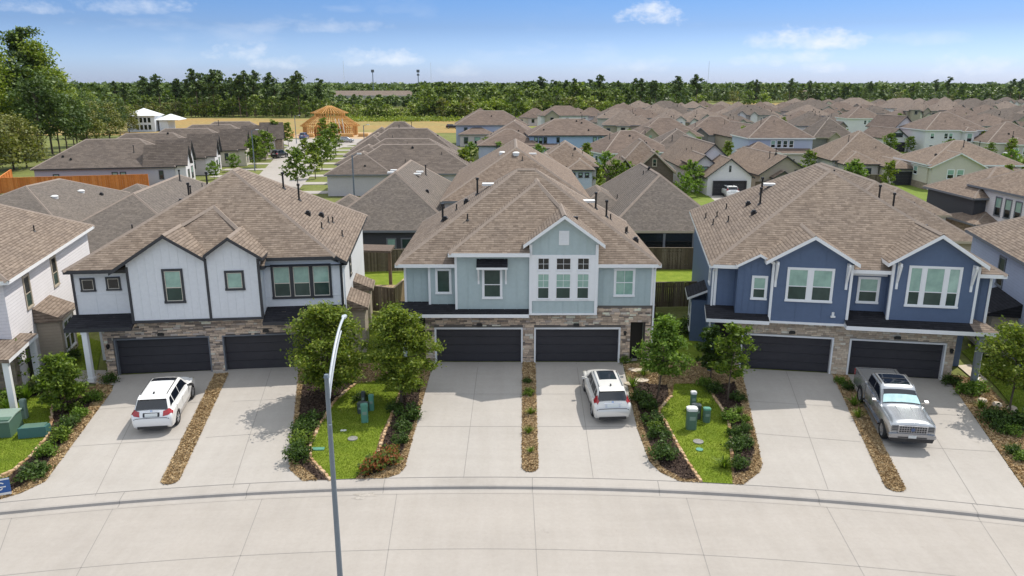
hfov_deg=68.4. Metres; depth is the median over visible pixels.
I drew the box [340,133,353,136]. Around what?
lumber stack
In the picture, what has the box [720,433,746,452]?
shrub
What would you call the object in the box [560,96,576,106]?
broadleaf tree
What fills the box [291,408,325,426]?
shrub
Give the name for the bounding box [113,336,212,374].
garage door
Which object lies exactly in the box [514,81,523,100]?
pine tree
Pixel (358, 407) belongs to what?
utility pedestal
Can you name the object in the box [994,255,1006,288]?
window
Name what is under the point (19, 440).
lawn
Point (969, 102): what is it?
house
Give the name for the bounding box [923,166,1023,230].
house
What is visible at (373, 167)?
house
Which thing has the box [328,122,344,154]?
young tree
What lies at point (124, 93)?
pine tree
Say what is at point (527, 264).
duplex house
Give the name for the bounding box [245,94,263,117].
broadleaf tree
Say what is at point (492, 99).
broadleaf tree
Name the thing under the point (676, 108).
house
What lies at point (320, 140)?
young tree
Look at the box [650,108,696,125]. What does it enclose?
house
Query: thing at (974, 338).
window
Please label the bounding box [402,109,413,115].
broadleaf tree
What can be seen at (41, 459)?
dark mulch chips
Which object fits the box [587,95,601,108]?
broadleaf tree
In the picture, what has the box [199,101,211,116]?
broadleaf tree
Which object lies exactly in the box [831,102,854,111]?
house
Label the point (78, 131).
broadleaf tree
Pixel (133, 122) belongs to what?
broadleaf tree
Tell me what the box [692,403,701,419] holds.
utility pedestal
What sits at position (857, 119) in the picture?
house
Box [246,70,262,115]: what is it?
pine tree
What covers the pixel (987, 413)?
shrub
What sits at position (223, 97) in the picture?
pine tree
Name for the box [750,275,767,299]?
window
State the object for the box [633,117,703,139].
house
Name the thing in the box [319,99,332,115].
broadleaf tree
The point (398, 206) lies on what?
house
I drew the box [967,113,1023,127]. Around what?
house
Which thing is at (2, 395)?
shrub
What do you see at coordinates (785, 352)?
garage door
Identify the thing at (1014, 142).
yard tree
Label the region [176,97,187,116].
broadleaf tree
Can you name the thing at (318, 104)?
broadleaf tree
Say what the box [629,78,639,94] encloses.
pine tree
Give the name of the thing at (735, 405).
dark mulch chips
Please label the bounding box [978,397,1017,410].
rock
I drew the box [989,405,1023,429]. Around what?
shrub
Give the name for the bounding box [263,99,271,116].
broadleaf tree
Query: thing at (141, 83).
pine tree
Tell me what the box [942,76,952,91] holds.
pine tree
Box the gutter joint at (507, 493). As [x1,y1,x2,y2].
[0,493,1023,526]
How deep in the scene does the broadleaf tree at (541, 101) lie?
381.21 m
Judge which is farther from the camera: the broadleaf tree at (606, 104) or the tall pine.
the broadleaf tree at (606, 104)
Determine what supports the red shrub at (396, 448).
on the planting bed at (378, 442)
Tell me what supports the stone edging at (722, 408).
on the ground at (24, 171)
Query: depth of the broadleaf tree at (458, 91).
394.45 m
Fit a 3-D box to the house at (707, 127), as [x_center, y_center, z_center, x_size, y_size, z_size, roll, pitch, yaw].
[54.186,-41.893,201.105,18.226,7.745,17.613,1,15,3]
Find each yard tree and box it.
[532,143,546,152]
[581,142,592,156]
[597,150,614,172]
[723,140,734,155]
[800,149,818,166]
[842,158,867,174]
[879,160,900,185]
[881,133,901,150]
[902,136,916,151]
[984,142,998,153]
[1002,149,1023,162]
[1003,137,1022,158]
[1005,164,1014,170]
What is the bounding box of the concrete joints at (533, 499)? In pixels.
[0,363,1016,575]
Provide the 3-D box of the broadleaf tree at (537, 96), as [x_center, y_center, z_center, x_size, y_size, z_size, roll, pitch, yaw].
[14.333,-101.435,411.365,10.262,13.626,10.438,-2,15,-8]
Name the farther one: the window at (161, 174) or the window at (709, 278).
the window at (161, 174)
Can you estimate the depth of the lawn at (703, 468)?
35.86 m
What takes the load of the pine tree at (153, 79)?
on the ground at (24, 171)
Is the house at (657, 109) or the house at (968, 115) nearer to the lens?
the house at (968, 115)
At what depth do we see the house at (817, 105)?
322.02 m
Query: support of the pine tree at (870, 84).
on the ground at (24, 171)
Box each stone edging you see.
[0,405,53,476]
[309,383,354,480]
[377,397,398,454]
[657,395,701,481]
[712,395,733,454]
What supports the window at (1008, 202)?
in the house at (987, 196)
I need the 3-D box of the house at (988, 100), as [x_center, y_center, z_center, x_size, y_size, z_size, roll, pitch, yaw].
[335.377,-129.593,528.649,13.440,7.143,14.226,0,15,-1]
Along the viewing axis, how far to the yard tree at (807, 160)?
136.17 m
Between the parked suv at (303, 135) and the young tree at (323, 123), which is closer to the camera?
the young tree at (323, 123)
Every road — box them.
[0,492,1023,575]
[259,138,361,188]
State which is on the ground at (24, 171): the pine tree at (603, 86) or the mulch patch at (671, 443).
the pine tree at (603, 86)
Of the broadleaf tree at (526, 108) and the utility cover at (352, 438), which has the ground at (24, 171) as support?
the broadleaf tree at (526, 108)
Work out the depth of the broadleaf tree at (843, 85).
721.29 m
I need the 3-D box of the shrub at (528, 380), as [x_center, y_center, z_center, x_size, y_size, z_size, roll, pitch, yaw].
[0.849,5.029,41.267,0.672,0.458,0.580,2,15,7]
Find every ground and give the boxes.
[0,97,1023,489]
[286,132,370,138]
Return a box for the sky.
[0,0,1023,83]
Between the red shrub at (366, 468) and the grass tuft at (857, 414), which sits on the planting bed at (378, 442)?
the red shrub at (366, 468)
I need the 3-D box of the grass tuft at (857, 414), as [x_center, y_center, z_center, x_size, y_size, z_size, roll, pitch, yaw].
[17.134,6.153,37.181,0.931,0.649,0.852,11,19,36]
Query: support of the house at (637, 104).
on the ground at (24, 171)
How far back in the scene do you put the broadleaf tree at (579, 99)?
382.55 m
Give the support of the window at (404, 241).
in the house at (398, 206)
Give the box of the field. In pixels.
[28,118,534,134]
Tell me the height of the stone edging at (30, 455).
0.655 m
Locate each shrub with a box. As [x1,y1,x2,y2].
[0,385,24,400]
[0,389,7,405]
[9,458,55,483]
[28,381,45,394]
[32,440,61,458]
[46,422,73,442]
[53,414,81,428]
[65,345,82,363]
[69,405,91,418]
[80,388,105,403]
[97,370,120,384]
[282,436,312,464]
[286,416,315,435]
[287,425,316,446]
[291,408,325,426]
[352,390,369,401]
[356,453,387,476]
[365,444,404,470]
[385,398,404,414]
[386,443,399,453]
[390,418,412,432]
[390,430,409,443]
[394,400,422,419]
[521,386,534,395]
[523,377,532,382]
[617,355,631,364]
[628,387,652,402]
[637,392,661,413]
[639,409,666,425]
[642,424,673,441]
[645,438,679,460]
[646,418,663,434]
[655,312,665,317]
[676,312,688,335]
[692,375,712,386]
[703,378,725,393]
[718,407,740,424]
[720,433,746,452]
[724,424,743,436]
[727,452,750,470]
[729,390,747,401]
[736,432,755,450]
[737,419,753,433]
[739,412,750,422]
[833,375,847,383]
[841,379,854,392]
[939,371,962,386]
[950,380,982,396]
[968,378,992,392]
[974,403,1008,425]
[984,417,1009,434]
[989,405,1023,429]
[1000,423,1023,437]
[1001,441,1022,456]
[1006,406,1023,430]
[1013,449,1023,461]
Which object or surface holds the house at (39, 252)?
on the ground at (24, 171)
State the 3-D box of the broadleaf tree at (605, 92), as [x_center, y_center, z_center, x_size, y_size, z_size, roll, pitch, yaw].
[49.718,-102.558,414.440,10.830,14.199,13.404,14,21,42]
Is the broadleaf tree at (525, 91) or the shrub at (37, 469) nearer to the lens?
the shrub at (37, 469)
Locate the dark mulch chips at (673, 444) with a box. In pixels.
[633,382,695,478]
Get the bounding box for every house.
[0,178,147,220]
[0,204,94,407]
[29,138,196,187]
[61,167,374,381]
[79,170,205,252]
[118,132,222,174]
[127,108,185,131]
[158,128,249,165]
[187,120,268,158]
[211,121,284,152]
[300,106,359,135]
[324,144,471,195]
[334,138,458,165]
[335,160,450,264]
[343,128,460,156]
[350,127,412,149]
[357,121,414,143]
[395,168,662,362]
[440,138,590,207]
[454,110,528,146]
[476,118,612,157]
[486,119,530,136]
[518,108,541,125]
[536,106,594,125]
[542,140,598,188]
[579,130,665,163]
[584,108,599,115]
[585,162,700,264]
[590,110,608,124]
[596,108,621,127]
[597,103,634,113]
[602,109,649,132]
[606,138,676,182]
[629,101,649,108]
[630,107,657,119]
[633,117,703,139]
[644,101,690,111]
[644,104,668,114]
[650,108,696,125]
[653,128,690,149]
[660,135,754,195]
[664,106,687,113]
[683,101,706,110]
[683,108,729,120]
[685,163,1008,382]
[687,116,729,142]
[698,100,713,107]
[707,105,725,111]
[713,101,730,106]
[713,121,750,149]
[715,109,729,113]
[719,114,738,121]
[723,105,777,122]
[723,111,753,123]
[724,101,743,109]
[728,146,802,186]
[730,115,815,164]
[754,101,781,114]
[763,102,777,107]
[766,109,782,117]
[776,103,791,109]
[779,102,821,115]
[781,110,805,120]
[782,105,828,116]
[785,98,800,103]
[787,111,847,129]
[802,98,837,108]
[803,117,850,148]
[804,130,912,184]
[811,103,833,109]
[818,162,972,251]
[822,108,841,114]
[823,99,834,104]
[824,113,838,120]
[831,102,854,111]
[833,98,843,101]
[835,107,877,132]
[840,98,875,106]
[848,104,872,110]
[864,114,911,151]
[866,106,889,113]
[873,101,886,104]
[879,98,914,111]
[887,109,931,117]
[893,100,937,121]
[893,140,1023,189]
[898,112,988,151]
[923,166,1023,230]
[925,100,938,104]
[931,100,973,112]
[938,97,959,102]
[944,106,977,115]
[957,97,997,108]
[960,112,977,118]
[963,216,1023,365]
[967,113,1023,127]
[972,105,998,112]
[972,122,1023,157]
[979,108,999,114]
[983,98,994,102]
[992,109,1023,121]
[993,97,1020,105]
[995,101,1017,109]
[1009,106,1023,110]
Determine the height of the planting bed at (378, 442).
0.800 m
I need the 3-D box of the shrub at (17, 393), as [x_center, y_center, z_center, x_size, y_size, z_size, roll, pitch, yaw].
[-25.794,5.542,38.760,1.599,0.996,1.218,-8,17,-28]
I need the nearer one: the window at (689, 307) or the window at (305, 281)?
the window at (305, 281)
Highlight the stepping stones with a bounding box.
[624,367,648,385]
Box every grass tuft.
[0,398,9,408]
[18,382,34,397]
[521,424,534,433]
[525,406,536,414]
[626,374,640,387]
[636,368,649,375]
[710,455,737,468]
[732,404,745,412]
[846,393,860,405]
[850,407,866,417]
[975,399,988,408]
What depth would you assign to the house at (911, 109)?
320.62 m
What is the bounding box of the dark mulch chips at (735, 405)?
[713,382,754,472]
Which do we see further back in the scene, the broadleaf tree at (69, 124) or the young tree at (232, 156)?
the broadleaf tree at (69, 124)
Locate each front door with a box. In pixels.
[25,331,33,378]
[416,318,424,336]
[629,322,642,358]
[713,322,729,348]
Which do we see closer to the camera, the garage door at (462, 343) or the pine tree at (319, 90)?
the garage door at (462, 343)
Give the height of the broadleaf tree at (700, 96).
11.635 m
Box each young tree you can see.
[28,351,88,411]
[205,160,220,178]
[225,153,240,168]
[244,134,269,164]
[256,130,275,159]
[278,146,313,183]
[283,122,293,146]
[298,138,308,159]
[304,141,323,178]
[312,135,335,166]
[316,117,329,136]
[319,127,337,153]
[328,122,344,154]
[456,146,473,161]
[465,141,478,158]
[592,162,605,185]
[603,158,628,183]
[620,161,634,173]
[631,313,696,397]
[674,173,697,194]
[677,159,704,192]
[690,178,706,193]
[694,324,725,377]
[707,322,760,399]
[852,164,868,177]
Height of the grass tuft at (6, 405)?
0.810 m
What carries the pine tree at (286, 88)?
on the ground at (24, 171)
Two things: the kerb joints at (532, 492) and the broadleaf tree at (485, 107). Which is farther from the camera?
the broadleaf tree at (485, 107)
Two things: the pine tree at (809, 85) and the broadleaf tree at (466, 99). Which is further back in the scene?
the pine tree at (809, 85)
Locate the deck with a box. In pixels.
[376,285,394,287]
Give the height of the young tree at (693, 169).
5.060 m
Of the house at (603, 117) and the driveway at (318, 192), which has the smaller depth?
the driveway at (318, 192)
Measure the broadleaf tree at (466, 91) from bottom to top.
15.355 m
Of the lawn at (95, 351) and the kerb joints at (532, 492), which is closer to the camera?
the kerb joints at (532, 492)
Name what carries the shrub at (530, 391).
on the planting strip at (534, 426)
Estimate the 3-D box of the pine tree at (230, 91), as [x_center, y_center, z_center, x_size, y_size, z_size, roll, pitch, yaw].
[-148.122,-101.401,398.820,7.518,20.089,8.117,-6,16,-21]
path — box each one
[74,370,113,384]
[959,364,986,381]
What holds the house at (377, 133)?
on the ground at (24, 171)
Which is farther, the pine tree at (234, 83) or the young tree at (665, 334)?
the pine tree at (234, 83)
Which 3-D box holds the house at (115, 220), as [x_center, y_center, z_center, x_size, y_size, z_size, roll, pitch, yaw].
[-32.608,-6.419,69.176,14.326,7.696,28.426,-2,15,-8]
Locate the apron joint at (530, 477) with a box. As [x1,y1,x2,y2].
[0,477,1020,508]
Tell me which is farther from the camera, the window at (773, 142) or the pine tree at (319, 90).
the pine tree at (319, 90)
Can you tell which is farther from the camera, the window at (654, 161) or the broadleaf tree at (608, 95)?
the broadleaf tree at (608, 95)
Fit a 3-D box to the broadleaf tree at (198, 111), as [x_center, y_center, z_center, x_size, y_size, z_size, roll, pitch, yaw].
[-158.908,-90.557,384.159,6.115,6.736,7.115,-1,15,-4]
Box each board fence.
[0,169,12,190]
[0,174,148,193]
[364,249,403,271]
[372,285,394,310]
[392,278,404,304]
[602,166,609,181]
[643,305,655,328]
[648,247,693,268]
[653,281,696,306]
[861,174,886,182]
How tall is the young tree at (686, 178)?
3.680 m
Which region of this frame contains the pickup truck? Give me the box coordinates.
[853,367,935,443]
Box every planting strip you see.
[165,376,223,483]
[522,365,537,470]
[833,375,904,491]
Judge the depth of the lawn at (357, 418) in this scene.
36.16 m
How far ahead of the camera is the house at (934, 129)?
176.86 m
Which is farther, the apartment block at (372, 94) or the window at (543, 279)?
the apartment block at (372, 94)
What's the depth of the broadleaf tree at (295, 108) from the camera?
389.82 m
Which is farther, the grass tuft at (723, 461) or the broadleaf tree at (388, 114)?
the broadleaf tree at (388, 114)
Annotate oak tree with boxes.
[280,298,373,399]
[360,300,446,402]
[968,315,1023,410]
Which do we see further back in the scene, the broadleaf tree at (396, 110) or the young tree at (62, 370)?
the broadleaf tree at (396, 110)
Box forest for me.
[27,80,1023,121]
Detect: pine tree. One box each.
[107,81,120,99]
[115,82,130,105]
[133,76,150,95]
[144,82,152,103]
[146,73,164,109]
[168,80,179,114]
[172,78,187,107]
[181,79,193,116]
[184,68,204,109]
[195,73,206,99]
[199,69,221,116]
[201,74,211,103]
[207,69,228,116]
[219,87,227,115]
[224,77,234,115]
[226,73,243,116]
[235,70,253,116]
[242,75,259,116]
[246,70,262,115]
[260,72,278,115]
[266,82,280,116]
[279,78,291,114]
[283,76,301,115]
[285,70,306,117]
[300,83,309,109]
[310,78,324,107]
[409,83,420,99]
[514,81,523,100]
[536,76,547,89]
[547,80,558,96]
[560,80,568,91]
[569,78,581,96]
[583,79,594,89]
[592,74,604,89]
[598,84,608,99]
[614,80,623,97]
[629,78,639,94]
[634,78,649,100]
[646,80,654,104]
[649,80,660,102]
[669,76,687,96]
[688,74,706,100]
[752,79,761,98]
[785,78,794,97]
[806,81,813,96]
[865,81,874,99]
[931,79,940,94]
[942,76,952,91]
[1005,78,1017,97]
[1015,78,1023,98]
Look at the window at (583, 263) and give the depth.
41.76 m
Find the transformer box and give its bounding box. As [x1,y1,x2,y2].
[0,408,22,437]
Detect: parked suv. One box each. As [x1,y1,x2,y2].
[131,377,194,429]
[270,149,287,157]
[299,132,308,138]
[340,137,353,142]
[446,124,455,128]
[582,369,630,419]
[721,185,738,196]
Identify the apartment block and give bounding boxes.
[334,91,358,105]
[358,91,411,105]
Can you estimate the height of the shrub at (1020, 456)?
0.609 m
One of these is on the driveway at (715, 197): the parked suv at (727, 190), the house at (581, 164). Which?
the parked suv at (727, 190)
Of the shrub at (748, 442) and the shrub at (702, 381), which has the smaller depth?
the shrub at (748, 442)
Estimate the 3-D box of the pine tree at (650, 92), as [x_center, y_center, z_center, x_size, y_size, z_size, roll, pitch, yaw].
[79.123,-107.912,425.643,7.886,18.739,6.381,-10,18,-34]
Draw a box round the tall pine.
[0,25,64,152]
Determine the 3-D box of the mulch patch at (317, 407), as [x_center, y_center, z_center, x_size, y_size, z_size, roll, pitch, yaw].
[-9.248,6.416,37.689,2.811,0.783,11.529,-3,15,-11]
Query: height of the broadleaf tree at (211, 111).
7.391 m
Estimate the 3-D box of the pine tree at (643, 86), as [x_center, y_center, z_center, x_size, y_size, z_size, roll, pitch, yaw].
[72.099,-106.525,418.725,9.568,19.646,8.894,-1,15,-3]
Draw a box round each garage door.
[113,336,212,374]
[222,333,311,370]
[434,327,522,362]
[534,327,620,362]
[712,181,746,195]
[739,333,833,373]
[846,338,946,379]
[889,142,905,151]
[893,172,912,184]
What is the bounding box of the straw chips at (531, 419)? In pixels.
[521,361,538,471]
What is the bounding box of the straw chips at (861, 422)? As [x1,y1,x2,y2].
[831,373,905,491]
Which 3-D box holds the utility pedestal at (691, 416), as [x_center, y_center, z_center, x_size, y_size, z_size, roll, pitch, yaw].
[8.666,6.310,36.362,0.509,1.220,0.424,0,15,0]
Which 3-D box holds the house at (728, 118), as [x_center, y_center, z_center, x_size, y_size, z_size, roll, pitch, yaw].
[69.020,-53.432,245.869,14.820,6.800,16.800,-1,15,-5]
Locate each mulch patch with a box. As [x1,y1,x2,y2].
[8,397,89,490]
[299,377,351,479]
[364,377,421,476]
[636,383,694,478]
[707,383,752,471]
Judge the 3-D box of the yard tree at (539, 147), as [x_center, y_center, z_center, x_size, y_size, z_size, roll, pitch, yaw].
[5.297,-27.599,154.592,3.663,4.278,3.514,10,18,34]
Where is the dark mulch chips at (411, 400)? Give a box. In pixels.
[366,377,420,476]
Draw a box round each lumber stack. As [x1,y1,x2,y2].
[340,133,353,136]
[358,133,368,136]
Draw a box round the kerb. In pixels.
[0,477,1023,524]
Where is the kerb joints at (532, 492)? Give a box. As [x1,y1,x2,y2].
[117,478,979,519]
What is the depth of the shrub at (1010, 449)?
33.89 m
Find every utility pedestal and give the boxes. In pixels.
[18,398,28,418]
[357,401,368,413]
[360,403,367,422]
[361,391,365,400]
[368,394,373,410]
[685,406,697,429]
[690,390,696,405]
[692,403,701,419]
[702,407,710,422]
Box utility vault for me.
[17,422,51,438]
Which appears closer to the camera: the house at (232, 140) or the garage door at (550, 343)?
the garage door at (550, 343)
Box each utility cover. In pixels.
[312,447,324,450]
[348,436,357,440]
[693,439,703,443]
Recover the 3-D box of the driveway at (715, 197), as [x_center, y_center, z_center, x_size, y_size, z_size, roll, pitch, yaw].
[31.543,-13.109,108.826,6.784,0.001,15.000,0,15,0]
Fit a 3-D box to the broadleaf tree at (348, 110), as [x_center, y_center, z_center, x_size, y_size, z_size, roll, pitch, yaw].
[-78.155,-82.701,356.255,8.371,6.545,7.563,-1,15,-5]
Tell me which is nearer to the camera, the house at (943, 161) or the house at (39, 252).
the house at (39, 252)
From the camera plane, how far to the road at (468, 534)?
28.51 m
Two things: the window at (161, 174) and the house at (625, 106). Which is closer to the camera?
the window at (161, 174)
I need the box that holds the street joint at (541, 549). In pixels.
[0,549,953,575]
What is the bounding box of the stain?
[353,492,376,496]
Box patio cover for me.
[363,244,394,284]
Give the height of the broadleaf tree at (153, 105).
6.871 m
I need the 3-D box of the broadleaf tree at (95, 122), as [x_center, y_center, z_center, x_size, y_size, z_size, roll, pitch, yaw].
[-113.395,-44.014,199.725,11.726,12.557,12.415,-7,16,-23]
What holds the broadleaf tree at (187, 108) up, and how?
on the ground at (24, 171)
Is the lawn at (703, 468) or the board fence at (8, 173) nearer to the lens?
the lawn at (703, 468)
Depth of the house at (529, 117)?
303.52 m
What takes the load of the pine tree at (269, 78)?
on the ground at (24, 171)
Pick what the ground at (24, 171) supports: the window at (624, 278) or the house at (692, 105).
the house at (692, 105)
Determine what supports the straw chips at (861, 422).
on the planting strip at (874, 446)
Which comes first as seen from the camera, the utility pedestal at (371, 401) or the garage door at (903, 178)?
the utility pedestal at (371, 401)
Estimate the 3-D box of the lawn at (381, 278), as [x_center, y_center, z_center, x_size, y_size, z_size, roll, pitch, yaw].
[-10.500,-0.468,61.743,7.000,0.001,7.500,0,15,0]
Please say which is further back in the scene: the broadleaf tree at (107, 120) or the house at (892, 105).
the house at (892, 105)
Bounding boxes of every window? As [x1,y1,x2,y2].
[21,273,34,310]
[32,295,78,358]
[49,255,60,287]
[62,313,76,351]
[79,278,96,291]
[105,277,121,290]
[158,170,163,178]
[161,269,186,303]
[224,270,245,290]
[270,263,332,298]
[349,257,352,276]
[386,238,396,256]
[401,238,411,251]
[435,268,451,293]
[482,270,502,298]
[537,257,549,270]
[537,273,549,298]
[555,257,571,270]
[555,273,570,298]
[576,257,589,270]
[576,273,589,298]
[613,268,635,296]
[652,159,656,166]
[687,299,690,330]
[708,268,711,285]
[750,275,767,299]
[770,140,775,147]
[776,140,781,147]
[782,140,787,147]
[784,267,834,302]
[788,140,793,147]
[855,276,880,303]
[895,133,902,136]
[904,265,963,308]
[912,165,917,174]
[946,169,954,178]
[956,169,964,176]
[966,133,972,141]
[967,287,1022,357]
[970,316,987,340]
[993,196,1002,216]
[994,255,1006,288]
[1002,198,1012,218]
[1013,201,1022,217]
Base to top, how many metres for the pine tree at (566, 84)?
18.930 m
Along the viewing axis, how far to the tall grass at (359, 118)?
342.78 m
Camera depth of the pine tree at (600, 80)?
429.25 m
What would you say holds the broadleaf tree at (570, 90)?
on the ground at (24, 171)
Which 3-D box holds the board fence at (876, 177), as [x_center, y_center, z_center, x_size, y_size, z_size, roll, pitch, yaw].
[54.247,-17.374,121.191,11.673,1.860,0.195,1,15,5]
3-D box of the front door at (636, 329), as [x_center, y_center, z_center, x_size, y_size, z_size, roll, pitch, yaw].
[7.280,3.081,44.219,0.700,2.300,0.070,0,15,0]
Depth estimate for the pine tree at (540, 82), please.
439.59 m
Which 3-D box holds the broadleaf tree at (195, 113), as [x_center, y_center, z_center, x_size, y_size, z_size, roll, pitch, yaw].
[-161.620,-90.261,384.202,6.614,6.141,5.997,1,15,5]
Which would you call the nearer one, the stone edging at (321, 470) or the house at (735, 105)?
the stone edging at (321, 470)
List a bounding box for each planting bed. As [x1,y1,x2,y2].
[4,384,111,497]
[291,368,427,479]
[625,365,761,483]
[951,376,1023,484]
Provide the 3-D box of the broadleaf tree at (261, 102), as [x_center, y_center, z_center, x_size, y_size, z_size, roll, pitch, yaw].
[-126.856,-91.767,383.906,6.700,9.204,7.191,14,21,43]
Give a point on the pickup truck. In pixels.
(889, 398)
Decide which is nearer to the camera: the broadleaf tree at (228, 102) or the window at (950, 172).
the window at (950, 172)
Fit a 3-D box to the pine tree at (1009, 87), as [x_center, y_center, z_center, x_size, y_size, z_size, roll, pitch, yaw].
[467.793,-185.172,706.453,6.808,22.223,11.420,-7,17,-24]
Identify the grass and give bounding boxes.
[0,334,1023,482]
[341,113,520,121]
[531,126,1022,205]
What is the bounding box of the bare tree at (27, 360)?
[1,338,34,375]
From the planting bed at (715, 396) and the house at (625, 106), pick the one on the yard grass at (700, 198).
the house at (625, 106)
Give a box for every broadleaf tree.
[0,41,29,118]
[0,50,37,128]
[0,56,44,155]
[0,110,47,169]
[0,111,35,168]
[2,113,55,166]
[4,70,67,159]
[10,34,75,153]
[22,75,88,152]
[45,65,87,148]
[57,92,98,142]
[62,98,109,141]
[63,93,89,145]
[74,88,95,134]
[82,90,98,132]
[83,98,112,138]
[91,99,130,138]
[105,98,129,135]
[112,96,123,105]
[116,105,141,132]
[136,95,152,110]
[143,103,152,109]
[150,100,159,110]
[150,103,160,112]
[153,96,165,109]
[156,106,166,116]
[164,99,177,114]
[165,101,183,115]
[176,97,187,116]
[177,108,188,116]
[184,97,199,113]
[189,105,200,116]
[195,104,205,116]
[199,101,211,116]
[200,103,219,116]
[207,100,219,116]
[209,93,227,116]
[218,102,229,116]
[222,100,236,114]
[224,97,243,116]
[239,96,254,116]
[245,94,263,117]
[256,99,269,115]
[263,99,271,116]
[265,96,280,114]
[280,101,288,116]
[285,98,300,117]
[289,101,301,116]
[295,94,303,114]
[300,100,311,117]
[306,95,316,115]
[309,98,321,114]
[309,99,319,116]
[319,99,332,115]
[324,101,334,114]
[334,102,343,116]
[342,104,352,113]
[344,106,353,116]
[350,107,357,116]
[353,102,362,114]
[359,98,372,116]
[366,105,378,116]
[368,98,383,116]
[380,102,398,118]
[391,107,404,116]
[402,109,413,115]
[403,102,415,115]
[408,85,428,107]
[412,83,435,100]
[413,95,427,116]
[414,85,441,114]
[415,103,426,116]
[423,100,440,116]
[427,101,442,113]
[428,85,443,100]
[434,98,453,117]
[439,82,461,102]
[439,85,451,103]
[443,98,461,117]
[445,94,458,109]
[449,99,469,116]
[454,88,465,100]
[454,96,475,116]
[456,86,476,108]
[469,87,478,96]
[471,99,480,110]
[475,100,494,109]
[476,85,494,107]
[481,86,502,101]
[485,98,502,109]
[487,96,501,109]
[492,97,507,109]
[496,99,514,112]
[497,86,515,99]
[503,86,526,115]
[504,84,525,107]
[511,92,527,106]
[521,88,529,100]
[521,99,542,112]
[526,86,539,98]
[531,90,545,103]
[532,101,541,108]
[533,97,548,110]
[534,88,553,110]
[543,85,571,105]
[559,83,577,101]
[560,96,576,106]
[563,88,574,101]
[564,82,584,103]
[570,96,587,107]
[576,85,596,107]
[586,88,598,99]
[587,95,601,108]
[588,100,603,110]
[595,88,610,107]
[599,86,614,102]
[600,98,612,111]
[607,87,627,107]
[695,94,706,102]
[704,87,712,100]
[727,90,739,101]
[734,87,746,101]
[740,89,760,104]
[754,90,771,102]
[839,82,849,98]
[860,87,870,98]
[893,92,904,98]
[1006,87,1017,98]
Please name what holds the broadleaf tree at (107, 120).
on the ground at (24, 171)
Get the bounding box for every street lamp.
[251,129,258,170]
[323,314,346,575]
[351,153,360,194]
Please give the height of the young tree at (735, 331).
4.358 m
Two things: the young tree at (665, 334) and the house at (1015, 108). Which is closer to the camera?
the young tree at (665, 334)
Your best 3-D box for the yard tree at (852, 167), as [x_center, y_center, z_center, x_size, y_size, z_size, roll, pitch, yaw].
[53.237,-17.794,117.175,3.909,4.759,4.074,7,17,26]
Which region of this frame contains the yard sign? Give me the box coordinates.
[0,478,11,495]
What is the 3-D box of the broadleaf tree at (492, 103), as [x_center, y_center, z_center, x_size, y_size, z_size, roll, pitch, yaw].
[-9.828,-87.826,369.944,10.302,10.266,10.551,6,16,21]
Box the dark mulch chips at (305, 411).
[298,377,353,478]
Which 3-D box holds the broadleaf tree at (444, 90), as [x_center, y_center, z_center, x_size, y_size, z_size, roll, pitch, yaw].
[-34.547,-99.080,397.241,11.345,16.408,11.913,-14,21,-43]
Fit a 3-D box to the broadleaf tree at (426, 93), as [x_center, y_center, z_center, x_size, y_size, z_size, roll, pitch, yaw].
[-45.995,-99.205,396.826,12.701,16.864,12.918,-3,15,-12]
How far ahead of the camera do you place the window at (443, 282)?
42.71 m
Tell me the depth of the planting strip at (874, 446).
34.54 m
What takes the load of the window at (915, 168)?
in the house at (943, 161)
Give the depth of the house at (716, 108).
344.62 m
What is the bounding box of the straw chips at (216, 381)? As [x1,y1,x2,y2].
[160,372,227,484]
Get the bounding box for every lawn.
[0,394,50,473]
[47,335,100,374]
[312,381,398,478]
[339,315,420,363]
[365,271,403,284]
[656,270,691,305]
[661,384,732,483]
[676,318,703,372]
[962,345,1023,413]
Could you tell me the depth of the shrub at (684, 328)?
48.60 m
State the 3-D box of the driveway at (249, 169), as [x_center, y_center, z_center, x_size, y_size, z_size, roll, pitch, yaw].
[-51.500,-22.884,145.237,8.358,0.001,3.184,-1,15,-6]
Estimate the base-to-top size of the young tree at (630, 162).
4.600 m
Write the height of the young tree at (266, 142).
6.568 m
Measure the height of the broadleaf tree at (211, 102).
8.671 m
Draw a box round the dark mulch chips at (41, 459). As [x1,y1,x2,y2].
[9,396,91,489]
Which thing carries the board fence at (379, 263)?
on the ground at (24, 171)
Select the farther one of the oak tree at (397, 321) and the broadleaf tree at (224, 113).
the broadleaf tree at (224, 113)
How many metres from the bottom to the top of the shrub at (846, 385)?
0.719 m
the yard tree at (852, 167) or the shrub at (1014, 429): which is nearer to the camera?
the shrub at (1014, 429)
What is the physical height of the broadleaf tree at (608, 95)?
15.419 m
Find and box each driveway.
[0,367,300,501]
[223,168,264,169]
[303,182,327,184]
[305,191,327,193]
[389,362,676,480]
[708,195,723,199]
[741,368,1023,508]
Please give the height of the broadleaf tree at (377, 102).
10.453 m
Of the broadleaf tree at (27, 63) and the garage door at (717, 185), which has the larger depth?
the broadleaf tree at (27, 63)
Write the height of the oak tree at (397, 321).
5.450 m
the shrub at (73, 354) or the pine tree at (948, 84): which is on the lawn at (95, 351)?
the shrub at (73, 354)

